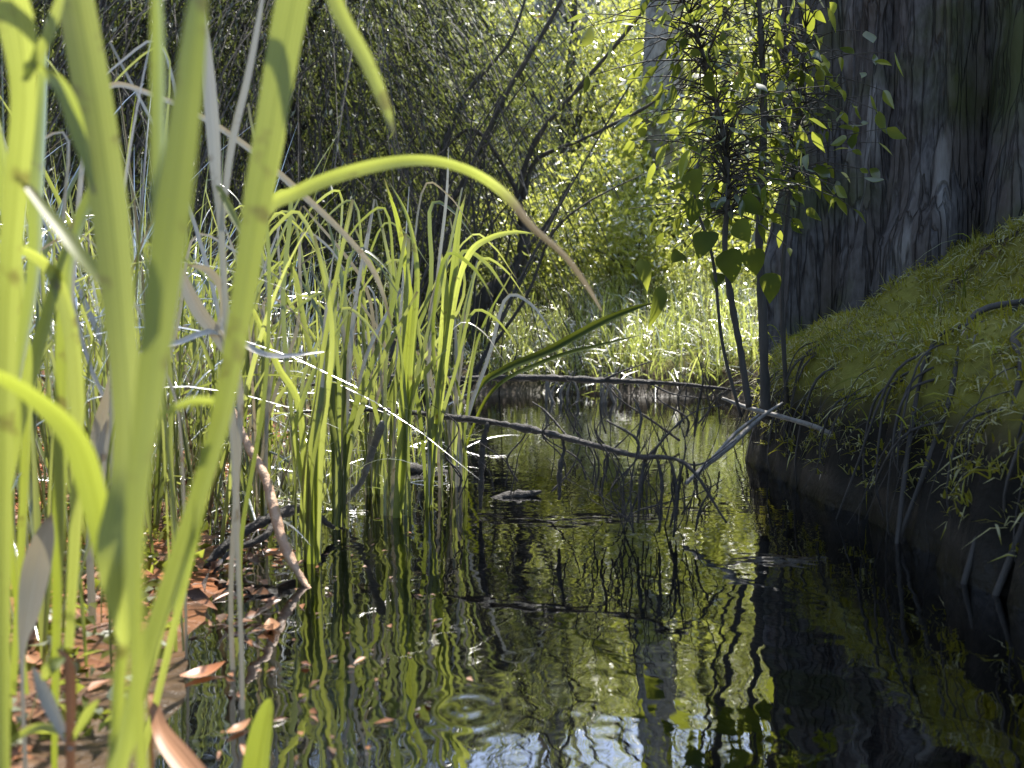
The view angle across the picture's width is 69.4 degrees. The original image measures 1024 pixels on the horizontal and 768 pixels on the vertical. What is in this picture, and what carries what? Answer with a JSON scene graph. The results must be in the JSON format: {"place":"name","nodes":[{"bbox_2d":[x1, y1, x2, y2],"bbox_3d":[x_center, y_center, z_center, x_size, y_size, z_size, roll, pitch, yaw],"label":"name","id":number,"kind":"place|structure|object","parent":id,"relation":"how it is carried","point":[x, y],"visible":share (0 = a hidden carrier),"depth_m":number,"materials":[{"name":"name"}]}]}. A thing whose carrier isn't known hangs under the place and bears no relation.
{"place":"outdoors","nodes":[
{"label":"outdoors","id":0,"kind":"place"},
{"bbox_2d":[0,0,1023,767],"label":"ground","id":1,"kind":"structure","parent":0,"point":[828,488],"depth_m":1.58,"materials":[{"name":"plant"}]},
{"bbox_2d":[13,708,43,720],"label":"dead leaf","id":2,"kind":"object","parent":1,"relation":"on","point":[37,712],"visible":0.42,"depth_m":0.75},
{"bbox_2d":[26,654,41,664],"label":"dead leaf","id":3,"kind":"object","parent":1,"relation":"on","point":[34,659],"visible":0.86,"depth_m":0.87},
{"bbox_2d":[10,648,99,767],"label":"weed","id":4,"kind":"object","parent":1,"relation":"on","point":[67,731],"visible":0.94,"depth_m":0.56,"materials":[{"name":"green plant"}]},
{"bbox_2d":[0,18,120,767],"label":"reed","id":5,"kind":"object","parent":1,"relation":"on","point":[69,381],"visible":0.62,"depth_m":0.62,"materials":[{"name":"green plant"}]},
{"bbox_2d":[0,0,138,767],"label":"reed","id":6,"kind":"object","parent":1,"relation":"on","point":[103,513],"visible":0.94,"depth_m":0.45,"materials":[{"name":"green plant"}]},
{"bbox_2d":[0,0,139,767],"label":"reed","id":7,"kind":"object","parent":1,"relation":"on","point":[25,52],"visible":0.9,"depth_m":0.47,"materials":[{"name":"green plant"}]},
{"bbox_2d":[1,42,149,558],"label":"sedge clump","id":8,"kind":"object","parent":1,"relation":"on","point":[47,348],"visible":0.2,"depth_m":1.12,"materials":[{"name":"green plant"}]},
{"bbox_2d":[23,159,143,365],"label":"sedge clump","id":9,"kind":"object","parent":1,"relation":"on","point":[61,242],"visible":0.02,"depth_m":4.52,"materials":[{"name":"green plant"}]},
{"bbox_2d":[0,0,174,232],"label":"weeping tree","id":10,"kind":"object","parent":1,"relation":"on","point":[47,84],"visible":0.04,"depth_m":9.19,"materials":[{"name":"green plant"}]},
{"bbox_2d":[10,299,184,762],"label":"sedge clump","id":11,"kind":"object","parent":1,"relation":"on","point":[35,522],"visible":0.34,"depth_m":0.87,"materials":[{"name":"green plant"}]},
{"bbox_2d":[86,373,109,621],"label":"dry reed","id":12,"kind":"object","parent":1,"relation":"on","point":[99,438],"visible":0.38,"depth_m":1.00,"materials":[{"name":"beige plant"}]},
{"bbox_2d":[15,190,199,564],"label":"sedge clump","id":13,"kind":"object","parent":1,"relation":"on","point":[159,482],"visible":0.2,"depth_m":1.28,"materials":[{"name":"green plant"}]},
{"bbox_2d":[10,497,210,748],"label":"ground cover","id":14,"kind":"object","parent":1,"relation":"on","point":[81,670],"visible":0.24,"depth_m":0.91,"materials":[{"name":"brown plant"}]},
{"bbox_2d":[1,1,271,221],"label":"tree","id":15,"kind":"object","parent":1,"relation":"on","point":[114,107],"visible":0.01,"depth_m":15.59,"materials":[{"name":"green plant"}]},
{"bbox_2d":[0,40,281,671],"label":"dry reed","id":16,"kind":"object","parent":1,"relation":"on","point":[86,357],"visible":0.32,"depth_m":1.06,"materials":[{"name":"beige plant"}]},
{"bbox_2d":[0,135,286,415],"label":"sedge clump","id":17,"kind":"object","parent":1,"relation":"on","point":[86,227],"visible":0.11,"depth_m":2.38,"materials":[{"name":"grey plant"}]},
{"bbox_2d":[26,150,312,328],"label":"shrub","id":18,"kind":"object","parent":1,"relation":"on","point":[136,181],"depth_m":6.43,"materials":[{"name":"green plant"}]},
{"bbox_2d":[23,189,315,392],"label":"sedge clump","id":19,"kind":"object","parent":1,"relation":"on","point":[199,283],"visible":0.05,"depth_m":3.60,"materials":[{"name":"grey plant"}]},
{"bbox_2d":[0,10,343,329],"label":"reed","id":20,"kind":"object","parent":1,"relation":"on","point":[198,207],"visible":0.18,"depth_m":5.85,"materials":[{"name":"brown plant"}]},
{"bbox_2d":[66,191,311,374],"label":"sedge clump","id":21,"kind":"object","parent":1,"relation":"on","point":[216,270],"visible":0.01,"depth_m":4.16,"materials":[{"name":"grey plant"}]},
{"bbox_2d":[23,202,354,465],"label":"sedge clump","id":22,"kind":"object","parent":1,"relation":"on","point":[140,318],"visible":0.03,"depth_m":1.88,"materials":[{"name":"grey plant"}]},
{"bbox_2d":[74,179,305,497],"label":"reed","id":23,"kind":"object","parent":1,"relation":"on","point":[206,285],"visible":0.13,"depth_m":1.95,"materials":[{"name":"green plant"}]},
{"bbox_2d":[23,92,357,480],"bbox_3d":[-0.893,0.014,1.349,1.944,1.694,2.019,2,4,41],"label":"sedge clump","id":24,"kind":"object","parent":1,"relation":"on","point":[69,190],"visible":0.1,"depth_m":1.47,"materials":[{"name":"grey plant"}]},
{"bbox_2d":[35,180,355,404],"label":"sedge clump","id":25,"kind":"object","parent":1,"relation":"on","point":[56,251],"visible":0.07,"depth_m":2.79,"materials":[{"name":"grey plant"}]},
{"bbox_2d":[25,133,377,447],"bbox_3d":[-1.166,-0.019,2.472,2.308,1.606,1.372,-2,3,-29],"label":"sedge clump","id":26,"kind":"object","parent":1,"relation":"on","point":[92,251],"visible":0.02,"depth_m":2.35,"materials":[{"name":"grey plant"}]},
{"bbox_2d":[14,211,394,640],"bbox_3d":[-1.239,0.079,1.007,1.738,1.192,1.457,1,3,12],"label":"sedge clump","id":27,"kind":"object","parent":1,"relation":"on","point":[15,478],"visible":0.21,"depth_m":1.23,"materials":[{"name":"green plant"}]},
{"bbox_2d":[44,214,371,454],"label":"sedge clump","id":28,"kind":"object","parent":1,"relation":"on","point":[276,377],"visible":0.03,"depth_m":2.75,"materials":[{"name":"green plant"}]},
{"bbox_2d":[38,375,412,554],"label":"sedge clump","id":29,"kind":"object","parent":1,"relation":"on","point":[224,481],"visible":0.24,"depth_m":1.73,"materials":[{"name":"green plant"}]},
{"bbox_2d":[0,18,460,519],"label":"sedge clump","id":30,"kind":"object","parent":1,"relation":"on","point":[97,296],"visible":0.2,"depth_m":1.59,"materials":[{"name":"green plant"}]},
{"bbox_2d":[71,82,392,325],"bbox_3d":[-0.395,-0.041,1.040,0.469,0.724,0.073,-1,3,-19],"label":"grass blade","id":31,"kind":"object","parent":1,"relation":"on","point":[311,202],"depth_m":1.02,"materials":[{"name":"beige plant"}]},
{"bbox_2d":[203,0,263,708],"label":"dry reed","id":32,"kind":"object","parent":1,"relation":"on","point":[223,205],"visible":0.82,"depth_m":0.79,"materials":[{"name":"grey plant"}]},
{"bbox_2d":[0,0,468,305],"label":"weeping tree","id":33,"kind":"object","parent":1,"relation":"on","point":[3,63],"visible":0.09,"depth_m":7.60,"materials":[{"name":"green plant"}]},
{"bbox_2d":[30,151,475,493],"bbox_3d":[-1.055,-0.107,1.976,1.982,1.166,1.325,0,3,0],"label":"sedge clump","id":34,"kind":"object","parent":1,"relation":"on","point":[182,349],"visible":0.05,"depth_m":1.87,"materials":[{"name":"grey plant"}]},
{"bbox_2d":[242,697,272,767],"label":"reed","id":35,"kind":"object","parent":1,"relation":"on","point":[257,750],"visible":1,"depth_m":0.68,"materials":[{"name":"green plant"}]},
{"bbox_2d":[155,339,376,515],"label":"sedge clump","id":36,"kind":"object","parent":1,"relation":"on","point":[272,442],"visible":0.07,"depth_m":2.05,"materials":[{"name":"green plant"}]},
{"bbox_2d":[203,504,334,573],"bbox_3d":[-0.454,0.291,1.430,0.061,0.100,0.315,2,3,33],"label":"root","id":37,"kind":"object","parent":1,"relation":"on","point":[250,528],"visible":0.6,"depth_m":1.38,"materials":[{"name":"brown wood"}]},
{"bbox_2d":[145,0,394,698],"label":"reed","id":38,"kind":"object","parent":1,"relation":"on","point":[349,30],"visible":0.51,"depth_m":0.52,"materials":[{"name":"green plant"}]},
{"bbox_2d":[142,170,399,495],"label":"sedge clump","id":39,"kind":"object","parent":1,"relation":"on","point":[293,367],"visible":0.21,"depth_m":2.11,"materials":[{"name":"green plant"}]},
{"bbox_2d":[197,277,414,423],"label":"sedge clump","id":40,"kind":"object","parent":1,"relation":"on","point":[298,368],"visible":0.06,"depth_m":3.69,"materials":[{"name":"green plant"}]},
{"bbox_2d":[206,251,415,398],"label":"sedge clump","id":41,"kind":"object","parent":1,"relation":"on","point":[300,347],"visible":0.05,"depth_m":5.04,"materials":[{"name":"green plant"}]},
{"bbox_2d":[0,0,665,396],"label":"weeping tree","id":42,"kind":"object","parent":1,"relation":"on","point":[366,12],"visible":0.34,"depth_m":7.29,"materials":[{"name":"green plant"}]},
{"bbox_2d":[227,150,449,329],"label":"shrub","id":43,"kind":"object","parent":1,"relation":"on","point":[373,282],"visible":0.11,"depth_m":6.66,"materials":[{"name":"green plant"}]},
{"bbox_2d":[287,272,430,435],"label":"sedge clump","id":44,"kind":"object","parent":1,"relation":"on","point":[352,360],"visible":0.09,"depth_m":3.47,"materials":[{"name":"green plant"}]},
{"bbox_2d":[148,0,571,238],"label":"tree","id":45,"kind":"object","parent":1,"relation":"on","point":[463,17],"visible":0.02,"depth_m":14.09,"materials":[{"name":"green plant"}]},
{"bbox_2d":[226,380,493,501],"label":"sedge clump","id":46,"kind":"object","parent":1,"relation":"on","point":[353,467],"visible":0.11,"depth_m":2.27,"materials":[{"name":"green plant"}]},
{"bbox_2d":[251,278,472,469],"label":"sedge clump","id":47,"kind":"object","parent":1,"relation":"on","point":[357,379],"visible":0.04,"depth_m":2.60,"materials":[{"name":"green plant"}]},
{"bbox_2d":[147,155,601,747],"bbox_3d":[-0.093,0.101,0.740,0.538,0.621,0.129,-2,3,-29],"label":"reed","id":48,"kind":"object","parent":1,"relation":"on","point":[325,181],"visible":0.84,"depth_m":0.66,"materials":[{"name":"green plant"}]},
{"bbox_2d":[1,0,780,239],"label":"wood","id":49,"kind":"object","parent":1,"relation":"on","point":[610,5],"visible":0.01,"depth_m":24.30,"materials":[{"name":"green plant"}]},
{"bbox_2d":[327,362,484,436],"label":"sedge clump","id":50,"kind":"object","parent":1,"relation":"on","point":[414,418],"visible":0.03,"depth_m":3.38,"materials":[{"name":"green plant"}]},
{"bbox_2d":[225,11,597,391],"bbox_3d":[-0.898,-1.537,5.938,3.095,3.411,1.824,0,3,9],"label":"bare shrub","id":51,"kind":"object","parent":1,"relation":"on","point":[346,182],"visible":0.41,"depth_m":6.33,"materials":[{"name":"brown plant"}]},
{"bbox_2d":[369,321,480,395],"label":"sedge clump","id":52,"kind":"object","parent":1,"relation":"on","point":[415,363],"visible":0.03,"depth_m":5.84,"materials":[{"name":"green plant"}]},
{"bbox_2d":[355,383,506,461],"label":"sedge clump","id":53,"kind":"object","parent":1,"relation":"on","point":[417,436],"visible":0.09,"depth_m":2.85,"materials":[{"name":"green plant"}]},
{"bbox_2d":[305,0,582,323],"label":"leaning tree","id":54,"kind":"object","parent":1,"relation":"on","point":[545,29],"visible":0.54,"depth_m":6.86,"materials":[{"name":"green plant"}]},
{"bbox_2d":[375,173,525,309],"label":"shrub","id":55,"kind":"object","parent":1,"relation":"on","point":[483,270],"visible":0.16,"depth_m":7.90,"materials":[{"name":"green plant"}]},
{"bbox_2d":[260,231,758,397],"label":"grass","id":56,"kind":"structure","parent":1,"relation":"on","point":[630,348],"depth_m":6.96,"materials":[{"name":"plant"}]},
{"bbox_2d":[368,28,692,394],"bbox_3d":[0.196,-1.494,6.544,2.993,3.298,1.451,0,3,0],"label":"bare shrub","id":57,"kind":"object","parent":1,"relation":"on","point":[477,367],"visible":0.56,"depth_m":6.33,"materials":[{"name":"brown plant"}]},
{"bbox_2d":[299,339,775,441],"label":"fallen branch","id":58,"kind":"object","parent":1,"relation":"on","point":[610,379],"visible":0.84,"depth_m":2.90,"materials":[{"name":"brown wood"}]},
{"bbox_2d":[453,157,633,289],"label":"shrub","id":59,"kind":"object","parent":1,"relation":"on","point":[541,224],"visible":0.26,"depth_m":8.97,"materials":[{"name":"green plant"}]},
{"bbox_2d":[395,0,696,346],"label":"leaning tree","id":60,"kind":"object","parent":1,"relation":"on","point":[521,263],"visible":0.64,"depth_m":6.75,"materials":[{"name":"green plant"}]},
{"bbox_2d":[511,0,592,234],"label":"pale tree","id":61,"kind":"object","parent":1,"relation":"on","point":[558,18],"visible":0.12,"depth_m":16.11,"materials":[{"name":"grey plant"}]},
{"bbox_2d":[403,0,712,223],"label":"sunlit tree","id":62,"kind":"object","parent":1,"relation":"on","point":[569,75],"visible":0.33,"depth_m":13.05,"materials":[{"name":"green plant"}]},
{"bbox_2d":[486,132,661,262],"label":"shrub","id":63,"kind":"object","parent":1,"relation":"on","point":[643,152],"visible":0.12,"depth_m":10.16,"materials":[{"name":"green plant"}]},
{"bbox_2d":[432,0,779,194],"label":"tree","id":64,"kind":"object","parent":1,"relation":"on","point":[627,70],"visible":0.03,"depth_m":17.98,"materials":[{"name":"green plant"}]},
{"bbox_2d":[530,133,746,284],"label":"shrub","id":65,"kind":"object","parent":1,"relation":"on","point":[636,255],"visible":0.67,"depth_m":8.58,"materials":[{"name":"green plant"}]},
{"bbox_2d":[574,61,758,240],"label":"shrub","id":66,"kind":"object","parent":1,"relation":"on","point":[676,116],"visible":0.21,"depth_m":10.69,"materials":[{"name":"green plant"}]},
{"bbox_2d":[642,0,695,242],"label":"pale tree","id":67,"kind":"object","parent":1,"relation":"on","point":[659,48],"visible":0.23,"depth_m":11.09,"materials":[{"name":"grey plant"}]},
{"bbox_2d":[565,0,780,236],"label":"sunlit tree","id":68,"kind":"object","parent":1,"relation":"on","point":[737,49],"visible":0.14,"depth_m":12.72,"materials":[{"name":"green plant"}]},
{"bbox_2d":[568,0,846,407],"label":"sapling","id":69,"kind":"object","parent":1,"relation":"on","point":[722,205],"visible":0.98,"depth_m":2.00,"materials":[{"name":"green plant"}]},
{"bbox_2d":[636,139,780,416],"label":"vine","id":70,"kind":"object","parent":69,"relation":"attached to","point":[728,262],"visible":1,"depth_m":1.91,"materials":[{"name":"green plant"}]},
{"bbox_2d":[663,152,778,295],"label":"shrub","id":71,"kind":"object","parent":1,"relation":"on","point":[744,250],"visible":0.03,"depth_m":8.30,"materials":[{"name":"green plant"}]},
{"bbox_2d":[684,402,782,484],"bbox_3d":[0.567,0.144,1.853,0.365,0.185,0.027,-2,3,-34],"label":"stick","id":72,"kind":"object","parent":1,"relation":"on","point":[742,433],"visible":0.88,"depth_m":1.84,"materials":[{"name":"grey wood"}]},
{"bbox_2d":[696,153,779,254],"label":"shrub","id":73,"kind":"object","parent":1,"relation":"on","point":[720,223],"depth_m":10.26,"materials":[{"name":"green plant"}]},
{"bbox_2d":[722,397,830,433],"bbox_3d":[0.834,0.155,1.951,0.062,0.209,0.665,-2,3,-34],"label":"stick","id":74,"kind":"object","parent":1,"relation":"on","point":[790,419],"visible":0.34,"depth_m":2.08,"materials":[{"name":"grey wood"}]},
{"bbox_2d":[668,0,906,418],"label":"sapling","id":75,"kind":"object","parent":1,"relation":"on","point":[780,72],"visible":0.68,"depth_m":2.22,"materials":[{"name":"green plant"}]},
{"bbox_2d":[717,0,1023,595],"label":"tree","id":76,"kind":"object","parent":1,"relation":"on","point":[952,164],"visible":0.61,"depth_m":2.57,"materials":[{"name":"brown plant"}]},
{"bbox_2d":[724,226,1023,471],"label":"bank grass","id":77,"kind":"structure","parent":1,"relation":"on","point":[905,334],"depth_m":2.09,"materials":[{"name":"green plant"}]},
{"bbox_2d":[747,212,1023,566],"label":"moss","id":78,"kind":"object","parent":1,"relation":"on","point":[930,337],"visible":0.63,"depth_m":1.86,"materials":[{"name":"plant"}]},
{"bbox_2d":[154,392,1023,767],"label":"water","id":79,"kind":"structure","parent":0,"point":[776,624],"depth_m":1.04,"materials":[{"name":"liquid"}]},
{"bbox_2d":[10,416,288,767],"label":"leaf litter","id":80,"kind":"object","parent":79,"relation":"on","point":[196,594],"visible":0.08,"depth_m":1.16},
{"bbox_2d":[18,514,54,767],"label":"dead leaf","id":81,"kind":"object","parent":80,"relation":"on","point":[36,568],"visible":0.97,"depth_m":0.63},
{"bbox_2d":[32,92,367,543],"bbox_3d":[-0.762,-0.142,1.639,0.914,0.969,1.136,0,3,0],"label":"sedge clump","id":82,"kind":"object","parent":80,"relation":"on","point":[215,489],"visible":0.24,"depth_m":1.57,"materials":[{"name":"green plant"}]},
{"bbox_2d":[124,0,207,767],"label":"reed","id":83,"kind":"object","parent":79,"relation":"in","point":[173,156],"visible":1,"depth_m":0.34,"materials":[{"name":"green plant"}]},
{"bbox_2d":[148,691,205,767],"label":"dead leaf","id":84,"kind":"object","parent":79,"relation":"on","point":[175,750],"visible":1,"depth_m":0.65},
{"bbox_2d":[180,661,224,677],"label":"dead leaf","id":85,"kind":"object","parent":79,"relation":"on","point":[202,671],"visible":1,"depth_m":0.91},
{"bbox_2d":[95,267,318,513],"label":"reed","id":86,"kind":"object","parent":79,"relation":"on","point":[284,389],"visible":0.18,"depth_m":1.73,"materials":[{"name":"green plant"}]},
{"bbox_2d":[111,0,309,767],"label":"reed","id":87,"kind":"object","parent":79,"relation":"on","point":[288,21],"visible":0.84,"depth_m":0.46,"materials":[{"name":"green plant"}]},
{"bbox_2d":[226,718,250,731],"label":"dead leaf","id":88,"kind":"object","parent":79,"relation":"on","point":[242,725],"visible":1,"depth_m":0.78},
{"bbox_2d":[172,264,323,669],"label":"dry reed","id":89,"kind":"object","parent":79,"relation":"on","point":[209,325],"visible":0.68,"depth_m":0.90,"materials":[{"name":"grey plant"}]},
{"bbox_2d":[263,618,279,629],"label":"dead leaf","id":90,"kind":"object","parent":79,"relation":"on","point":[271,620],"visible":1,"depth_m":1.06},
{"bbox_2d":[235,409,310,587],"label":"dead stalk","id":91,"kind":"object","parent":79,"relation":"in","point":[285,548],"visible":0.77,"depth_m":1.30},
{"bbox_2d":[175,201,398,527],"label":"reed","id":92,"kind":"object","parent":79,"relation":"on","point":[264,456],"visible":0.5,"depth_m":1.60,"materials":[{"name":"green plant"}]},
{"bbox_2d":[253,189,385,563],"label":"reed","id":93,"kind":"object","parent":79,"relation":"on","point":[308,458],"visible":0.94,"depth_m":1.36,"materials":[{"name":"green plant"}]},
{"bbox_2d":[258,209,417,528],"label":"reed","id":94,"kind":"object","parent":79,"relation":"in","point":[342,442],"visible":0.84,"depth_m":1.63,"materials":[{"name":"green plant"}]},
{"bbox_2d":[217,451,472,760],"bbox_3d":[-0.593,0.253,2.947,0.689,0.013,4.530,0,3,-6],"label":"floating debris","id":95,"kind":"object","parent":79,"relation":"on","point":[312,710],"visible":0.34,"depth_m":0.91,"materials":[{"name":"brown plant"}]},
{"bbox_2d":[346,420,384,503],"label":"dead stalk","id":96,"kind":"object","parent":79,"relation":"in","point":[376,439],"visible":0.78,"depth_m":1.71,"materials":[{"name":"plant"}]},
{"bbox_2d":[240,190,515,494],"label":"reed","id":97,"kind":"object","parent":79,"relation":"in","point":[373,480],"visible":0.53,"depth_m":2.00,"materials":[{"name":"green plant"}]},
{"bbox_2d":[310,178,471,517],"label":"reed","id":98,"kind":"object","parent":79,"relation":"in","point":[410,379],"visible":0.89,"depth_m":1.73,"materials":[{"name":"green plant"}]},
{"bbox_2d":[407,462,447,472],"bbox_3d":[-0.266,0.285,2.385,0.226,0.060,0.058,1,3,16],"label":"log","id":99,"kind":"object","parent":79,"relation":"on","point":[415,467],"visible":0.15,"depth_m":2.37,"materials":[{"name":"grey wood"}]},
{"bbox_2d":[358,147,533,507],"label":"reed","id":100,"kind":"object","parent":79,"relation":"in","point":[450,293],"visible":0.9,"depth_m":1.81,"materials":[{"name":"green plant"}]},
{"bbox_2d":[365,245,554,487],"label":"reed","id":101,"kind":"object","parent":79,"relation":"in","point":[457,447],"visible":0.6,"depth_m":2.10,"materials":[{"name":"green plant"}]},
{"bbox_2d":[492,489,541,497],"bbox_3d":[0.004,0.303,1.991,0.154,0.040,0.036,-1,3,-12],"label":"log","id":102,"kind":"object","parent":79,"relation":"on","point":[518,493],"visible":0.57,"depth_m":1.98,"materials":[{"name":"grey wood"}]},
{"bbox_2d":[303,385,735,536],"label":"fallen branch","id":103,"kind":"object","parent":79,"relation":"on","point":[646,458],"visible":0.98,"depth_m":1.61,"materials":[{"name":"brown wood"}]},
{"bbox_2d":[458,303,651,464],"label":"reed","id":104,"kind":"object","parent":79,"relation":"in","point":[561,343],"visible":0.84,"depth_m":2.26,"materials":[{"name":"green plant"}]},
{"bbox_2d":[545,367,579,402],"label":"bare shrub","id":105,"kind":"object","parent":79,"relation":"in","point":[547,389],"visible":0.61,"depth_m":5.43,"materials":[{"name":"grey wood"}]},
{"bbox_2d":[599,366,621,402],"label":"bare shrub","id":106,"kind":"object","parent":79,"relation":"in","point":[604,397],"visible":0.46,"depth_m":5.38,"materials":[{"name":"grey wood"}]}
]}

